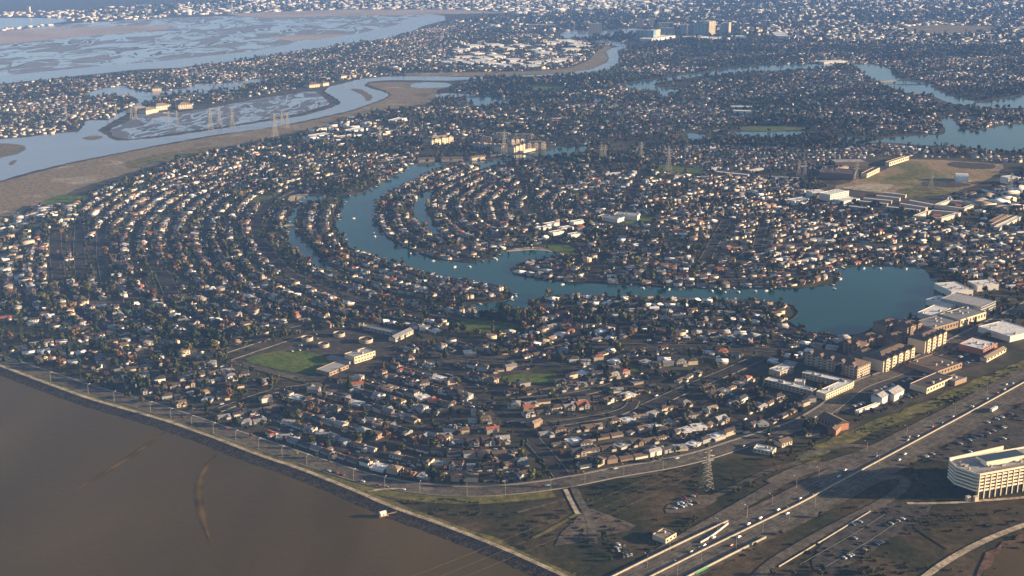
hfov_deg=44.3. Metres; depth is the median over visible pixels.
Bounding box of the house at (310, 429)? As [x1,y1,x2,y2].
[303,424,317,433]
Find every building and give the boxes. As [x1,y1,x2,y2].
[126,105,144,113]
[137,107,157,113]
[149,103,170,110]
[150,86,161,91]
[175,102,191,108]
[304,82,319,87]
[308,132,332,135]
[316,81,328,85]
[334,74,347,78]
[335,133,361,139]
[344,127,367,133]
[388,117,406,121]
[424,135,452,146]
[440,61,456,64]
[448,58,463,61]
[452,48,469,52]
[460,55,475,58]
[463,61,477,64]
[464,44,484,47]
[469,52,484,55]
[469,59,490,63]
[470,142,488,149]
[474,56,494,59]
[480,137,491,142]
[481,61,500,65]
[483,43,503,46]
[487,54,505,57]
[487,143,499,150]
[493,132,510,139]
[494,143,511,152]
[495,63,513,67]
[499,47,515,50]
[504,58,524,61]
[505,142,524,152]
[507,137,523,143]
[511,133,533,140]
[512,44,530,46]
[521,64,540,68]
[524,141,545,149]
[527,61,546,64]
[534,51,557,55]
[540,41,561,44]
[552,58,572,61]
[554,39,576,42]
[561,48,580,51]
[568,41,588,43]
[568,44,590,47]
[731,105,751,109]
[734,110,751,113]
[774,436,792,447]
[787,197,809,204]
[804,348,870,377]
[806,189,824,197]
[818,60,846,63]
[819,189,848,201]
[862,342,915,371]
[907,328,946,353]
[908,354,961,373]
[910,372,952,393]
[917,305,950,318]
[926,295,955,309]
[934,282,972,295]
[949,374,966,385]
[958,337,996,355]
[967,279,998,291]
[978,320,1023,341]
[1000,175,1020,183]
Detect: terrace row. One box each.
[417,157,434,162]
[441,156,462,161]
[469,154,485,160]
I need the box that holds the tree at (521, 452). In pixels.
[517,448,526,456]
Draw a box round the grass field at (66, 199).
[44,194,87,204]
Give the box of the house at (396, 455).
[389,450,403,459]
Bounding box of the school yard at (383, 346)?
[237,330,400,382]
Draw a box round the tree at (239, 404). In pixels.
[236,402,242,407]
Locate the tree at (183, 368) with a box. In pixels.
[178,363,188,374]
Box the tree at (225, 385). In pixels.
[222,383,230,388]
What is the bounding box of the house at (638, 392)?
[629,389,644,394]
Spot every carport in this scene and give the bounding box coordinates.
[603,172,620,175]
[716,171,748,175]
[747,167,763,171]
[768,176,798,178]
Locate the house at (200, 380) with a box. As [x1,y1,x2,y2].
[196,377,209,384]
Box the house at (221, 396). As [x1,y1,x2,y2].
[215,392,229,400]
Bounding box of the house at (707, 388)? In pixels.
[702,384,714,392]
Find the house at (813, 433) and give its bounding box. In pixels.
[804,429,819,435]
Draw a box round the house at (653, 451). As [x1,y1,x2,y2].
[643,445,661,456]
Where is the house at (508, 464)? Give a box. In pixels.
[500,460,514,468]
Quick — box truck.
[990,406,998,412]
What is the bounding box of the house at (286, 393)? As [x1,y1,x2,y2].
[280,388,293,398]
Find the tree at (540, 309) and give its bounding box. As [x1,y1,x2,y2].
[537,305,545,316]
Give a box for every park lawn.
[253,196,270,203]
[454,318,519,332]
[502,373,560,383]
[544,244,574,254]
[621,216,658,224]
[630,367,644,370]
[651,164,706,174]
[740,126,804,131]
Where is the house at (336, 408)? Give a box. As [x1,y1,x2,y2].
[327,404,343,413]
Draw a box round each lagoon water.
[285,146,942,334]
[413,190,438,233]
[685,133,709,140]
[735,131,809,136]
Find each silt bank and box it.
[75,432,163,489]
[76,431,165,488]
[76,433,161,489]
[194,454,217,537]
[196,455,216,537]
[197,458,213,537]
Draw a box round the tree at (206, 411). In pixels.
[204,400,208,415]
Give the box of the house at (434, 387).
[427,384,438,390]
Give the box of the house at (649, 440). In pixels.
[642,436,659,443]
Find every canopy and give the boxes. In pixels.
[326,355,351,363]
[855,402,879,413]
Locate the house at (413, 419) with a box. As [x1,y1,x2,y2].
[404,414,419,423]
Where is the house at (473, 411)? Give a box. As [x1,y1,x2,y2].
[470,408,484,414]
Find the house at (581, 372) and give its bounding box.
[576,370,589,376]
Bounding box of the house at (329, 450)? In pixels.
[320,446,335,455]
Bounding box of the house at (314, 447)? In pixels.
[309,444,324,451]
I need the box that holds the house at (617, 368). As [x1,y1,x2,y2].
[608,365,620,370]
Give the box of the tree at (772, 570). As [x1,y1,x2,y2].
[770,567,775,574]
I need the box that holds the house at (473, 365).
[466,361,478,368]
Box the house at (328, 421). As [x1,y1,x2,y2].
[322,417,335,426]
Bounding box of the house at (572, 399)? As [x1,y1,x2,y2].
[561,397,575,402]
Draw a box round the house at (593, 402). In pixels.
[587,399,601,405]
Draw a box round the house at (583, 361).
[576,358,591,365]
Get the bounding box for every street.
[0,26,595,134]
[0,147,474,345]
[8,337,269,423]
[50,229,65,281]
[74,226,86,276]
[97,229,110,282]
[144,257,177,294]
[213,317,333,353]
[214,384,308,410]
[224,359,353,395]
[251,173,460,322]
[265,341,798,474]
[315,202,332,250]
[336,252,498,301]
[341,106,588,144]
[386,163,586,259]
[425,353,565,366]
[460,79,631,102]
[507,300,842,367]
[511,170,946,284]
[511,383,613,400]
[527,438,570,479]
[551,400,637,425]
[592,343,789,352]
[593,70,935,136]
[629,43,1023,90]
[642,356,764,407]
[653,148,869,167]
[667,242,938,246]
[701,221,729,259]
[753,223,766,251]
[863,146,1023,160]
[947,228,1023,285]
[968,191,1023,214]
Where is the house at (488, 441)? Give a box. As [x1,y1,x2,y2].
[481,436,494,445]
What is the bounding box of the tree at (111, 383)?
[109,378,114,386]
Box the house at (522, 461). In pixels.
[515,457,529,465]
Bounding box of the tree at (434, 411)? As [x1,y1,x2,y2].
[430,406,437,417]
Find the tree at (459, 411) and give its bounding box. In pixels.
[456,408,462,416]
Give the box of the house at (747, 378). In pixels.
[740,375,754,382]
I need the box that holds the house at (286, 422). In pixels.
[280,419,295,426]
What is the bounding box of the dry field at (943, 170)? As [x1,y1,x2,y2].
[835,159,1003,197]
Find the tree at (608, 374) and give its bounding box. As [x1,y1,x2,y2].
[604,370,611,377]
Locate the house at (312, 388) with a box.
[307,384,320,392]
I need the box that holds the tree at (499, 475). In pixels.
[494,469,504,482]
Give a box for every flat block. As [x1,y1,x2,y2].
[765,377,815,394]
[768,363,792,376]
[802,370,853,385]
[816,380,852,399]
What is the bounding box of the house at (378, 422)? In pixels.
[371,418,389,427]
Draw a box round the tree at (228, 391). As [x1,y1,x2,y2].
[224,387,232,397]
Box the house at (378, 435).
[367,430,384,439]
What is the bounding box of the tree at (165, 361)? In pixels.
[162,357,169,367]
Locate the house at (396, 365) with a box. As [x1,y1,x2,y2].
[390,362,403,369]
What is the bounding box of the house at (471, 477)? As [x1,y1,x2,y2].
[465,473,478,482]
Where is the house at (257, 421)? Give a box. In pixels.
[252,415,266,423]
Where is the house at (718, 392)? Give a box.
[708,389,722,398]
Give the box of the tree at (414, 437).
[408,433,420,444]
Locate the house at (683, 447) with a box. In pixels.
[673,443,688,451]
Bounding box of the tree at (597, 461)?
[592,457,602,464]
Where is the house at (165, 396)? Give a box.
[159,392,172,400]
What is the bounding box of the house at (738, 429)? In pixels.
[735,426,748,433]
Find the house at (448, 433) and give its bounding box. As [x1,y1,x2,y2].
[438,431,452,438]
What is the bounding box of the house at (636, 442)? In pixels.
[628,437,643,447]
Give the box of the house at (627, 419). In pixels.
[619,416,634,423]
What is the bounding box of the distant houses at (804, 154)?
[0,22,1023,380]
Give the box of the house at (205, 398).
[201,396,214,402]
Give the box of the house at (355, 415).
[351,410,364,420]
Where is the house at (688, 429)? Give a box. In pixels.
[677,426,694,434]
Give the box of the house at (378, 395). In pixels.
[370,390,384,399]
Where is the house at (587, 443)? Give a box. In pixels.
[579,439,592,447]
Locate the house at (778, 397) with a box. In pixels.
[770,392,784,402]
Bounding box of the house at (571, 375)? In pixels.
[565,371,577,378]
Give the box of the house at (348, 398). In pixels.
[338,395,353,403]
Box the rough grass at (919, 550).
[394,373,1023,575]
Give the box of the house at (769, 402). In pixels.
[764,398,774,405]
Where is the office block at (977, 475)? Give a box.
[947,446,1023,501]
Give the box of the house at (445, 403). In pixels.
[438,399,455,407]
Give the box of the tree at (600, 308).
[597,305,604,315]
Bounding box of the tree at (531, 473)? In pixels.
[526,468,535,480]
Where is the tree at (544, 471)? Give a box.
[541,467,547,474]
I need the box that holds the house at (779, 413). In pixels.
[775,411,787,418]
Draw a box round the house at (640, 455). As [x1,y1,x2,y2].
[629,451,647,459]
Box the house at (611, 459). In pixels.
[604,455,617,463]
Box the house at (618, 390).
[610,387,623,392]
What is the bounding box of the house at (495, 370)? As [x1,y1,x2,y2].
[491,367,504,373]
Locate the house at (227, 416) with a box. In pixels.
[217,413,230,419]
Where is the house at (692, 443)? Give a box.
[685,440,701,447]
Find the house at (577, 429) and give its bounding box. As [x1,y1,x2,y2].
[567,426,580,432]
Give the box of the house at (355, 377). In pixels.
[351,374,363,381]
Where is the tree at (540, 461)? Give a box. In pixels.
[535,457,544,465]
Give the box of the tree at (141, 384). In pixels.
[137,381,145,388]
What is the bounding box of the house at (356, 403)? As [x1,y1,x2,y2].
[349,400,364,406]
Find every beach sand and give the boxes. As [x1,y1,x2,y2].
[288,194,307,201]
[466,308,478,316]
[508,247,552,251]
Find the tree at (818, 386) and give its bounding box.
[815,383,821,390]
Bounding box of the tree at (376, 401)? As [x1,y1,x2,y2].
[372,398,379,403]
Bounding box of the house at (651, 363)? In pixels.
[649,360,661,367]
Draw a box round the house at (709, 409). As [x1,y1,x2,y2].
[702,404,717,413]
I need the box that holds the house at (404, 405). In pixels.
[401,402,417,409]
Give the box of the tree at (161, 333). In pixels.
[157,329,166,337]
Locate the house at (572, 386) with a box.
[565,384,578,389]
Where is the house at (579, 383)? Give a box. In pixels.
[577,381,587,386]
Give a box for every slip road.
[632,390,982,567]
[751,474,910,575]
[764,462,836,482]
[797,444,867,457]
[826,384,859,413]
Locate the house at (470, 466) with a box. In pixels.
[466,463,477,470]
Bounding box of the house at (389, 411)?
[381,406,396,416]
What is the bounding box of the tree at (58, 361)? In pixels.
[54,356,63,368]
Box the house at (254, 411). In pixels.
[247,407,262,414]
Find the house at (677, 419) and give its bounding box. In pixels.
[670,416,682,421]
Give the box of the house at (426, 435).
[421,431,438,441]
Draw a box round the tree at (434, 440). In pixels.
[428,436,437,446]
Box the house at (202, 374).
[193,371,205,377]
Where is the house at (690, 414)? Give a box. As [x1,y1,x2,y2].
[683,409,696,419]
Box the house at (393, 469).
[386,464,403,474]
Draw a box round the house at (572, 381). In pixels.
[567,379,579,384]
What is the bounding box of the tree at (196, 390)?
[193,388,203,392]
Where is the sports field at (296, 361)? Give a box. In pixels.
[245,350,340,373]
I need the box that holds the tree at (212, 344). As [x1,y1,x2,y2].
[207,340,218,349]
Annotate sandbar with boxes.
[0,143,25,156]
[84,135,101,138]
[351,89,371,99]
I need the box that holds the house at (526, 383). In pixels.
[516,379,530,386]
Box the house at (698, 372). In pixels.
[690,368,702,376]
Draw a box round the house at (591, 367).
[584,365,598,371]
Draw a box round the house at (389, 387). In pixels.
[381,384,398,391]
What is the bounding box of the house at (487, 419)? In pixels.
[483,415,492,423]
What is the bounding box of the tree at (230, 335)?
[227,332,236,337]
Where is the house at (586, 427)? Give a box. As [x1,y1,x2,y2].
[579,423,595,431]
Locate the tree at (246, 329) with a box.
[242,325,250,336]
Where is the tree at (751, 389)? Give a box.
[747,387,755,392]
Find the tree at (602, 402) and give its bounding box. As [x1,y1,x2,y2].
[598,400,607,406]
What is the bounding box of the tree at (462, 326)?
[459,322,465,332]
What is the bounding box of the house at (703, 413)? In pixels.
[694,410,708,416]
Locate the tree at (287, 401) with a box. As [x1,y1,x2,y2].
[281,398,292,403]
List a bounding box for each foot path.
[231,336,300,359]
[368,488,400,491]
[517,499,564,512]
[532,514,577,538]
[563,489,579,513]
[906,496,1023,503]
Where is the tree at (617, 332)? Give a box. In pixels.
[615,325,620,337]
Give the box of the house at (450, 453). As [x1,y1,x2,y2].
[446,449,460,456]
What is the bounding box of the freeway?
[617,370,1023,575]
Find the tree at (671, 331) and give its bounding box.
[665,327,675,334]
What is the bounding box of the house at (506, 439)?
[495,435,510,444]
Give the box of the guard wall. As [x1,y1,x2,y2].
[700,522,728,542]
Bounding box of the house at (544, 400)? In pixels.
[536,396,550,404]
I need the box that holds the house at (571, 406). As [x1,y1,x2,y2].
[562,403,575,410]
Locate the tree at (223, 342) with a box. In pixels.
[220,333,227,346]
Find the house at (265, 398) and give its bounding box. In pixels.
[258,394,272,402]
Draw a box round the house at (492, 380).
[484,376,498,383]
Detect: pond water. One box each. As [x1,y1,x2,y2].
[410,82,451,87]
[466,97,510,105]
[526,85,566,90]
[560,28,636,38]
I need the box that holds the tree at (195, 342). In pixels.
[190,338,199,347]
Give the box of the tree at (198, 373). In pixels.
[196,364,200,378]
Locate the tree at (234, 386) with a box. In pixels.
[231,383,237,390]
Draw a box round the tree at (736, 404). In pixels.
[731,401,740,409]
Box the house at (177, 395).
[172,392,186,398]
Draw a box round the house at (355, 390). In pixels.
[348,387,362,393]
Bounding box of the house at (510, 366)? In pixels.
[503,362,517,370]
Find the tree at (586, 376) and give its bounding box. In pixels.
[581,374,590,380]
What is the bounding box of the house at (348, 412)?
[342,409,351,415]
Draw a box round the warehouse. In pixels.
[652,528,675,543]
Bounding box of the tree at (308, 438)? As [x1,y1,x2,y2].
[305,435,315,441]
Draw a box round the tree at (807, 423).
[803,418,814,429]
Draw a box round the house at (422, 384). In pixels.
[416,379,429,388]
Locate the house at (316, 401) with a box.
[310,397,324,408]
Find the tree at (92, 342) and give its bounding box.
[88,337,96,348]
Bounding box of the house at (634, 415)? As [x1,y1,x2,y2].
[629,412,648,419]
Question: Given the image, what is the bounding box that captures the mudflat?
[977,534,1023,575]
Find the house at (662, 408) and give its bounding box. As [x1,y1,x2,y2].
[656,403,669,413]
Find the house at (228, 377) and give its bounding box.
[223,373,237,380]
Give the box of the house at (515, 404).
[507,399,520,408]
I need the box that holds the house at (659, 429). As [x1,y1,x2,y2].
[656,426,669,434]
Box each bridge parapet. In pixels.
[612,520,727,575]
[687,536,765,575]
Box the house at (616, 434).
[609,430,623,437]
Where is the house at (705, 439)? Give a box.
[696,434,711,443]
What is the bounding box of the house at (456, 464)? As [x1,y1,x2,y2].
[448,460,463,469]
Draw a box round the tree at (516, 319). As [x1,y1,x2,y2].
[512,309,520,324]
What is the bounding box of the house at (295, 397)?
[288,394,304,401]
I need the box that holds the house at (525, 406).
[521,403,535,410]
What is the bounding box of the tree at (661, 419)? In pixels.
[656,415,664,423]
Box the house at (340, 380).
[337,377,346,383]
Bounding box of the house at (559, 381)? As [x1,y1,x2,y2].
[554,378,566,385]
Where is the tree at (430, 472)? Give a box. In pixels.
[425,466,435,477]
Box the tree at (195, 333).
[191,329,200,338]
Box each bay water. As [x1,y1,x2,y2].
[0,18,66,28]
[0,376,529,575]
[982,539,1023,575]
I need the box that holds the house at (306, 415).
[296,411,314,418]
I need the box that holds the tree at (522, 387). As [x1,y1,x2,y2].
[518,384,525,392]
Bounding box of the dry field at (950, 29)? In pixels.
[904,25,996,33]
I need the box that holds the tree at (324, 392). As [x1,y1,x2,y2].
[322,383,326,398]
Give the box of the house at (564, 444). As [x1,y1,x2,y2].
[551,440,569,447]
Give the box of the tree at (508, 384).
[505,380,510,388]
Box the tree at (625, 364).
[622,360,629,368]
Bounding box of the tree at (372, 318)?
[367,313,375,324]
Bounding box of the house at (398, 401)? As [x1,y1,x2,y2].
[394,397,405,406]
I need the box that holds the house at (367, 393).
[361,389,372,397]
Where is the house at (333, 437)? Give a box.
[327,431,339,441]
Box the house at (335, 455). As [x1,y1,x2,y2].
[330,452,346,459]
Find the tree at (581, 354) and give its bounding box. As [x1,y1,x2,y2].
[577,352,585,357]
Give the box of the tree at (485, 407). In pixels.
[481,403,489,411]
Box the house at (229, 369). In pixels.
[220,367,234,373]
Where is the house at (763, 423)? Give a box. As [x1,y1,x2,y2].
[754,419,768,426]
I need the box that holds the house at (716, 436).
[708,432,725,441]
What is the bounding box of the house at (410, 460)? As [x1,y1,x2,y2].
[402,455,417,464]
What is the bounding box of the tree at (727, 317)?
[724,314,730,321]
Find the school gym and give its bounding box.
[316,361,348,375]
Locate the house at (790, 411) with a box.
[781,407,795,414]
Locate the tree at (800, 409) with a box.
[797,405,803,413]
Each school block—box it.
[535,225,550,230]
[543,221,558,226]
[549,229,564,235]
[557,225,573,230]
[567,231,582,237]
[569,219,584,224]
[597,214,624,222]
[614,212,639,220]
[819,167,855,179]
[830,159,868,166]
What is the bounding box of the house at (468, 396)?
[460,391,473,400]
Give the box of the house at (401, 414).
[391,412,409,420]
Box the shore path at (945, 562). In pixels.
[921,523,1023,575]
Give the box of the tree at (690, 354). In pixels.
[687,350,693,357]
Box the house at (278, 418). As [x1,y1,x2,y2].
[271,414,283,422]
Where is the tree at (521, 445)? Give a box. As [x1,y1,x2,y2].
[519,439,523,447]
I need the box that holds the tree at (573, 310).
[569,308,577,314]
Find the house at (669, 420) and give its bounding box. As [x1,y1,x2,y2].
[660,418,677,425]
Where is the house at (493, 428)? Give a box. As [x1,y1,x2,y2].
[484,424,499,433]
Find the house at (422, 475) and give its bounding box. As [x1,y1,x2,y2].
[416,472,430,480]
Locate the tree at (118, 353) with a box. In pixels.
[114,349,124,358]
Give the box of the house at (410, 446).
[402,442,416,449]
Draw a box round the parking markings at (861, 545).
[820,519,900,569]
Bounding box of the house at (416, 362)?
[412,359,425,364]
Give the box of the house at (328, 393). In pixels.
[317,391,332,397]
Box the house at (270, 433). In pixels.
[265,430,277,437]
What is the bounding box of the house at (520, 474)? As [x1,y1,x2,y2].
[514,469,527,479]
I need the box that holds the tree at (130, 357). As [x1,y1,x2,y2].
[126,353,136,363]
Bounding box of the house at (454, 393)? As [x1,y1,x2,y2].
[449,387,463,398]
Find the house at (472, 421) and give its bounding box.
[468,418,478,424]
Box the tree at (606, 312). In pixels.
[604,303,608,318]
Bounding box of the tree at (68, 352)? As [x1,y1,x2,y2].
[65,341,70,357]
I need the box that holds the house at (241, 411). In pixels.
[232,408,247,416]
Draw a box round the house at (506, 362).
[503,360,514,364]
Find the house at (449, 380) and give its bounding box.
[444,376,456,384]
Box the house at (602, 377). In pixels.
[598,373,612,380]
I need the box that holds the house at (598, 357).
[591,354,603,360]
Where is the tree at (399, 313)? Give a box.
[395,309,403,316]
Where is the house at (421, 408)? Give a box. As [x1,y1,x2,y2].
[415,403,427,412]
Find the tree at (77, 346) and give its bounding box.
[73,342,81,349]
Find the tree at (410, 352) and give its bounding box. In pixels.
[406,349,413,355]
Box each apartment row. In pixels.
[843,205,872,210]
[859,200,887,206]
[863,197,891,203]
[876,195,900,200]
[883,192,906,197]
[885,206,919,212]
[899,203,927,210]
[908,200,933,207]
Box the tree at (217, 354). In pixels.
[213,348,221,358]
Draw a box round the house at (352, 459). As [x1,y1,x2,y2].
[346,455,362,463]
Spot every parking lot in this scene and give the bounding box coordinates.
[812,502,931,573]
[841,371,930,415]
[922,401,1023,461]
[939,347,982,365]
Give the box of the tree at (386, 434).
[382,430,390,441]
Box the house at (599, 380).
[587,377,603,383]
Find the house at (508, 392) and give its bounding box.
[504,389,517,395]
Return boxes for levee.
[0,362,575,575]
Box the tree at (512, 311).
[509,307,520,316]
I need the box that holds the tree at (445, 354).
[442,347,448,357]
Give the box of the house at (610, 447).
[599,444,616,451]
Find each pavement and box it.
[49,236,66,281]
[73,227,87,274]
[96,229,111,281]
[144,257,178,294]
[212,316,333,354]
[213,383,308,411]
[251,173,461,323]
[426,352,565,367]
[510,382,610,401]
[523,438,572,479]
[550,400,639,425]
[592,343,789,353]
[640,355,766,408]
[667,241,920,246]
[700,221,730,258]
[752,223,767,248]
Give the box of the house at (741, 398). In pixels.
[733,393,747,403]
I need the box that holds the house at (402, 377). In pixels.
[396,375,406,381]
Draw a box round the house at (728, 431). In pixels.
[718,426,735,436]
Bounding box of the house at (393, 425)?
[387,421,399,430]
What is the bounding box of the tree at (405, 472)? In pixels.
[401,468,411,477]
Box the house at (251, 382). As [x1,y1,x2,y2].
[245,379,257,386]
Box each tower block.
[528,24,555,27]
[588,23,601,33]
[636,18,641,26]
[636,29,655,39]
[649,18,654,26]
[651,29,660,36]
[659,22,673,27]
[660,27,674,34]
[680,24,686,34]
[683,24,692,34]
[693,23,708,34]
[704,20,715,34]
[720,23,728,34]
[723,22,730,33]
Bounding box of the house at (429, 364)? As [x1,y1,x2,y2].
[422,362,434,367]
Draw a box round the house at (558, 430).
[552,425,566,434]
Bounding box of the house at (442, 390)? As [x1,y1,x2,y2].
[438,386,451,394]
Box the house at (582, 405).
[575,400,589,409]
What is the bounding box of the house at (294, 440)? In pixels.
[286,435,301,444]
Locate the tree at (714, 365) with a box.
[711,362,720,371]
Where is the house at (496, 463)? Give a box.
[483,460,499,467]
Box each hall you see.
[344,347,374,363]
[639,35,674,40]
[700,36,729,39]
[730,35,745,38]
[772,32,788,37]
[818,412,848,430]
[835,196,859,204]
[871,390,888,404]
[884,385,904,401]
[918,315,957,330]
[940,306,985,326]
[954,173,968,181]
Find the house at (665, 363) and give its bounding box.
[662,359,673,366]
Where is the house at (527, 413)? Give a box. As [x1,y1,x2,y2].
[521,408,535,417]
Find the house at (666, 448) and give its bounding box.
[661,444,674,453]
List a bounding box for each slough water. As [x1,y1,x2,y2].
[0,14,444,83]
[0,47,625,180]
[435,93,469,97]
[595,40,625,46]
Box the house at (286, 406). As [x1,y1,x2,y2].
[281,404,292,410]
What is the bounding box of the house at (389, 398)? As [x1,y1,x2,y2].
[381,395,395,402]
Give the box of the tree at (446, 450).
[443,447,448,454]
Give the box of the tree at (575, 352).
[572,348,578,355]
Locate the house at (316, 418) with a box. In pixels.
[312,414,324,421]
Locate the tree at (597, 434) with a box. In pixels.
[592,431,601,439]
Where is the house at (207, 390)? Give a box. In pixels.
[203,386,214,394]
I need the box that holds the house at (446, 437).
[436,434,449,443]
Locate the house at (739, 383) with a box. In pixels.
[731,380,746,386]
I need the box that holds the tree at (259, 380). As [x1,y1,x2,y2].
[256,377,261,383]
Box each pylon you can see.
[205,108,213,129]
[217,108,222,127]
[229,109,234,128]
[269,114,278,137]
[279,110,284,127]
[378,125,381,141]
[500,131,507,152]
[664,148,672,171]
[699,448,713,491]
[796,160,801,176]
[802,160,806,177]
[851,162,859,184]
[928,171,933,189]
[1007,173,1013,190]
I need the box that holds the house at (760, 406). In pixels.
[756,402,767,410]
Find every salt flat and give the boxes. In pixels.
[0,25,173,44]
[230,9,508,17]
[269,34,346,39]
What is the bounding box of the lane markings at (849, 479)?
[659,380,1023,575]
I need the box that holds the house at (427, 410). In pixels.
[425,408,443,415]
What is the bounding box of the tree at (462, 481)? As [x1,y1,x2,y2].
[459,478,465,484]
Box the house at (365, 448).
[361,445,377,452]
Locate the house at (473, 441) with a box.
[466,437,479,446]
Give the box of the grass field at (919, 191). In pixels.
[897,186,944,197]
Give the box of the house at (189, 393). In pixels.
[186,390,201,396]
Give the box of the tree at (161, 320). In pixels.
[155,316,165,324]
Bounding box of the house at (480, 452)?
[477,449,491,456]
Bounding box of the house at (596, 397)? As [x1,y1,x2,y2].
[591,394,605,399]
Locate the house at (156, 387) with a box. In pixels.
[154,383,167,392]
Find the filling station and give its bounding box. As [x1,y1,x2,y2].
[753,444,775,454]
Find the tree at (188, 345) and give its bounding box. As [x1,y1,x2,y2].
[183,341,192,348]
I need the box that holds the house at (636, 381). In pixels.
[628,378,643,384]
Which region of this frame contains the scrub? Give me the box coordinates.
[402,366,1023,575]
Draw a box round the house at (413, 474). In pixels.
[400,467,416,477]
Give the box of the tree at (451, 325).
[448,320,453,330]
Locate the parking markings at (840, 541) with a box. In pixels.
[801,514,884,563]
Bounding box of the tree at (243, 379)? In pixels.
[239,376,247,383]
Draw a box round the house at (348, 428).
[341,426,356,432]
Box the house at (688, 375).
[679,373,693,378]
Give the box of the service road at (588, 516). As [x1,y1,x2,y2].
[570,487,596,542]
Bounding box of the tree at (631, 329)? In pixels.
[627,326,633,336]
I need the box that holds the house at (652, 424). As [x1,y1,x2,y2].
[648,422,663,429]
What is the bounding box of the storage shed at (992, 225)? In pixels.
[990,215,1016,227]
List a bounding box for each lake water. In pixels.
[87,79,261,101]
[622,73,703,95]
[704,64,831,75]
[839,116,1023,150]
[853,64,1023,107]
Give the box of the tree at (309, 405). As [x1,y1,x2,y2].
[304,401,313,412]
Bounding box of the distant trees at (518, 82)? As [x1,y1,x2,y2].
[0,0,1023,524]
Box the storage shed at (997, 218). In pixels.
[988,214,1007,224]
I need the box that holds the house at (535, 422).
[526,417,542,427]
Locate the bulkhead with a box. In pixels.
[285,146,943,335]
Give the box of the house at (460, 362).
[454,361,466,365]
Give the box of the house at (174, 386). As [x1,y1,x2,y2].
[168,381,180,390]
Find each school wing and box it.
[861,167,879,177]
[885,156,908,165]
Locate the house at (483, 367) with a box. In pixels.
[476,364,488,371]
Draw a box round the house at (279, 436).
[275,434,289,439]
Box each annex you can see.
[828,424,841,435]
[979,346,1006,362]
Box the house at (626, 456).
[617,452,633,461]
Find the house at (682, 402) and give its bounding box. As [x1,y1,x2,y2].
[678,399,692,406]
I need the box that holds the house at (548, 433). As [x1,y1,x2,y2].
[537,430,554,437]
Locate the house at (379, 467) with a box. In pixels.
[369,462,388,472]
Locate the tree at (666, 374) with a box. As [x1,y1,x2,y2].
[662,372,669,378]
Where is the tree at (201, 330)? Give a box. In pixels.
[198,325,205,335]
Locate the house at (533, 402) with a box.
[522,400,538,406]
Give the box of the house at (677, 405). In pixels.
[669,402,681,409]
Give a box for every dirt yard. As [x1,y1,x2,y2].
[555,509,635,544]
[665,495,717,512]
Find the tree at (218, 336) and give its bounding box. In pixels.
[215,331,220,341]
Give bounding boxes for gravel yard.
[843,184,893,191]
[921,181,970,186]
[947,162,994,168]
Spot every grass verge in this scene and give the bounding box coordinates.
[94,396,555,503]
[418,511,523,551]
[795,360,1023,460]
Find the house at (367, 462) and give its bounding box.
[358,457,374,467]
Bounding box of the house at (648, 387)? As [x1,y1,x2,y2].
[643,383,655,392]
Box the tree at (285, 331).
[279,328,289,334]
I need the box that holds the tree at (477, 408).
[476,403,479,415]
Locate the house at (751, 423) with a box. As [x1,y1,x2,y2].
[741,420,755,427]
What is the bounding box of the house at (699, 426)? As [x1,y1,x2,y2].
[689,423,707,430]
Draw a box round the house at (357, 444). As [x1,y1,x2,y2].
[350,440,365,448]
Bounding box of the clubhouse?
[794,378,804,384]
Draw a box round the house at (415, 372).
[410,370,423,375]
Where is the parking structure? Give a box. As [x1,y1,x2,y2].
[941,292,995,312]
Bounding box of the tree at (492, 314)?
[488,309,494,317]
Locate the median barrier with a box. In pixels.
[650,381,1023,575]
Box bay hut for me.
[377,510,396,516]
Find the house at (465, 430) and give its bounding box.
[457,426,469,434]
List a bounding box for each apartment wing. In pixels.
[843,339,868,353]
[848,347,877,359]
[853,332,882,346]
[872,318,900,333]
[881,331,909,346]
[892,319,921,335]
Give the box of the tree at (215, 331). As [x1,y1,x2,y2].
[213,328,220,337]
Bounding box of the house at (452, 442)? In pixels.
[448,438,464,445]
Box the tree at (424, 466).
[421,463,427,469]
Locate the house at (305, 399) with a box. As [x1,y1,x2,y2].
[300,395,312,404]
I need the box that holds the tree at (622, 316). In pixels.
[618,312,627,323]
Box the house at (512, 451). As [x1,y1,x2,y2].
[507,448,519,455]
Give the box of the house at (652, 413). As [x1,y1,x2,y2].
[643,408,658,417]
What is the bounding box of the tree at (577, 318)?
[573,315,583,322]
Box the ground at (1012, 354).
[0,0,1023,500]
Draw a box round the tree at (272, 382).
[266,377,277,383]
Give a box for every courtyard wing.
[913,210,931,219]
[917,215,941,221]
[932,210,960,215]
[934,200,950,207]
[938,204,964,211]
[939,212,959,221]
[950,200,969,205]
[963,203,975,211]
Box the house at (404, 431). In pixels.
[398,426,412,435]
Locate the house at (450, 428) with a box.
[443,424,456,432]
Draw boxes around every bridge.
[490,153,541,158]
[713,129,738,136]
[873,80,930,82]
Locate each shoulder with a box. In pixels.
[608,367,1023,575]
[692,397,1023,575]
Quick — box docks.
[286,168,937,318]
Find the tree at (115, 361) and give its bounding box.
[113,355,118,366]
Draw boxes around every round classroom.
[301,335,312,341]
[318,341,328,347]
[333,331,344,337]
[359,336,372,343]
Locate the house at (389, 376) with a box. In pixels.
[382,373,397,379]
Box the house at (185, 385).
[183,380,194,387]
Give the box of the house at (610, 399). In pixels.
[601,395,614,404]
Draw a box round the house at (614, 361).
[607,358,620,364]
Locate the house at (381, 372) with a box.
[373,369,386,376]
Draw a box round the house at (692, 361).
[686,358,697,364]
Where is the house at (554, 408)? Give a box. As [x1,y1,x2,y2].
[548,404,563,412]
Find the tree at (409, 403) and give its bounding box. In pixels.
[405,398,412,409]
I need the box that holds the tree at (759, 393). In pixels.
[756,389,762,398]
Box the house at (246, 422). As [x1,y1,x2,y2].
[240,418,251,426]
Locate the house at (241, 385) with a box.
[231,381,244,388]
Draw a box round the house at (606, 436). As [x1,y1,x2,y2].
[597,433,610,440]

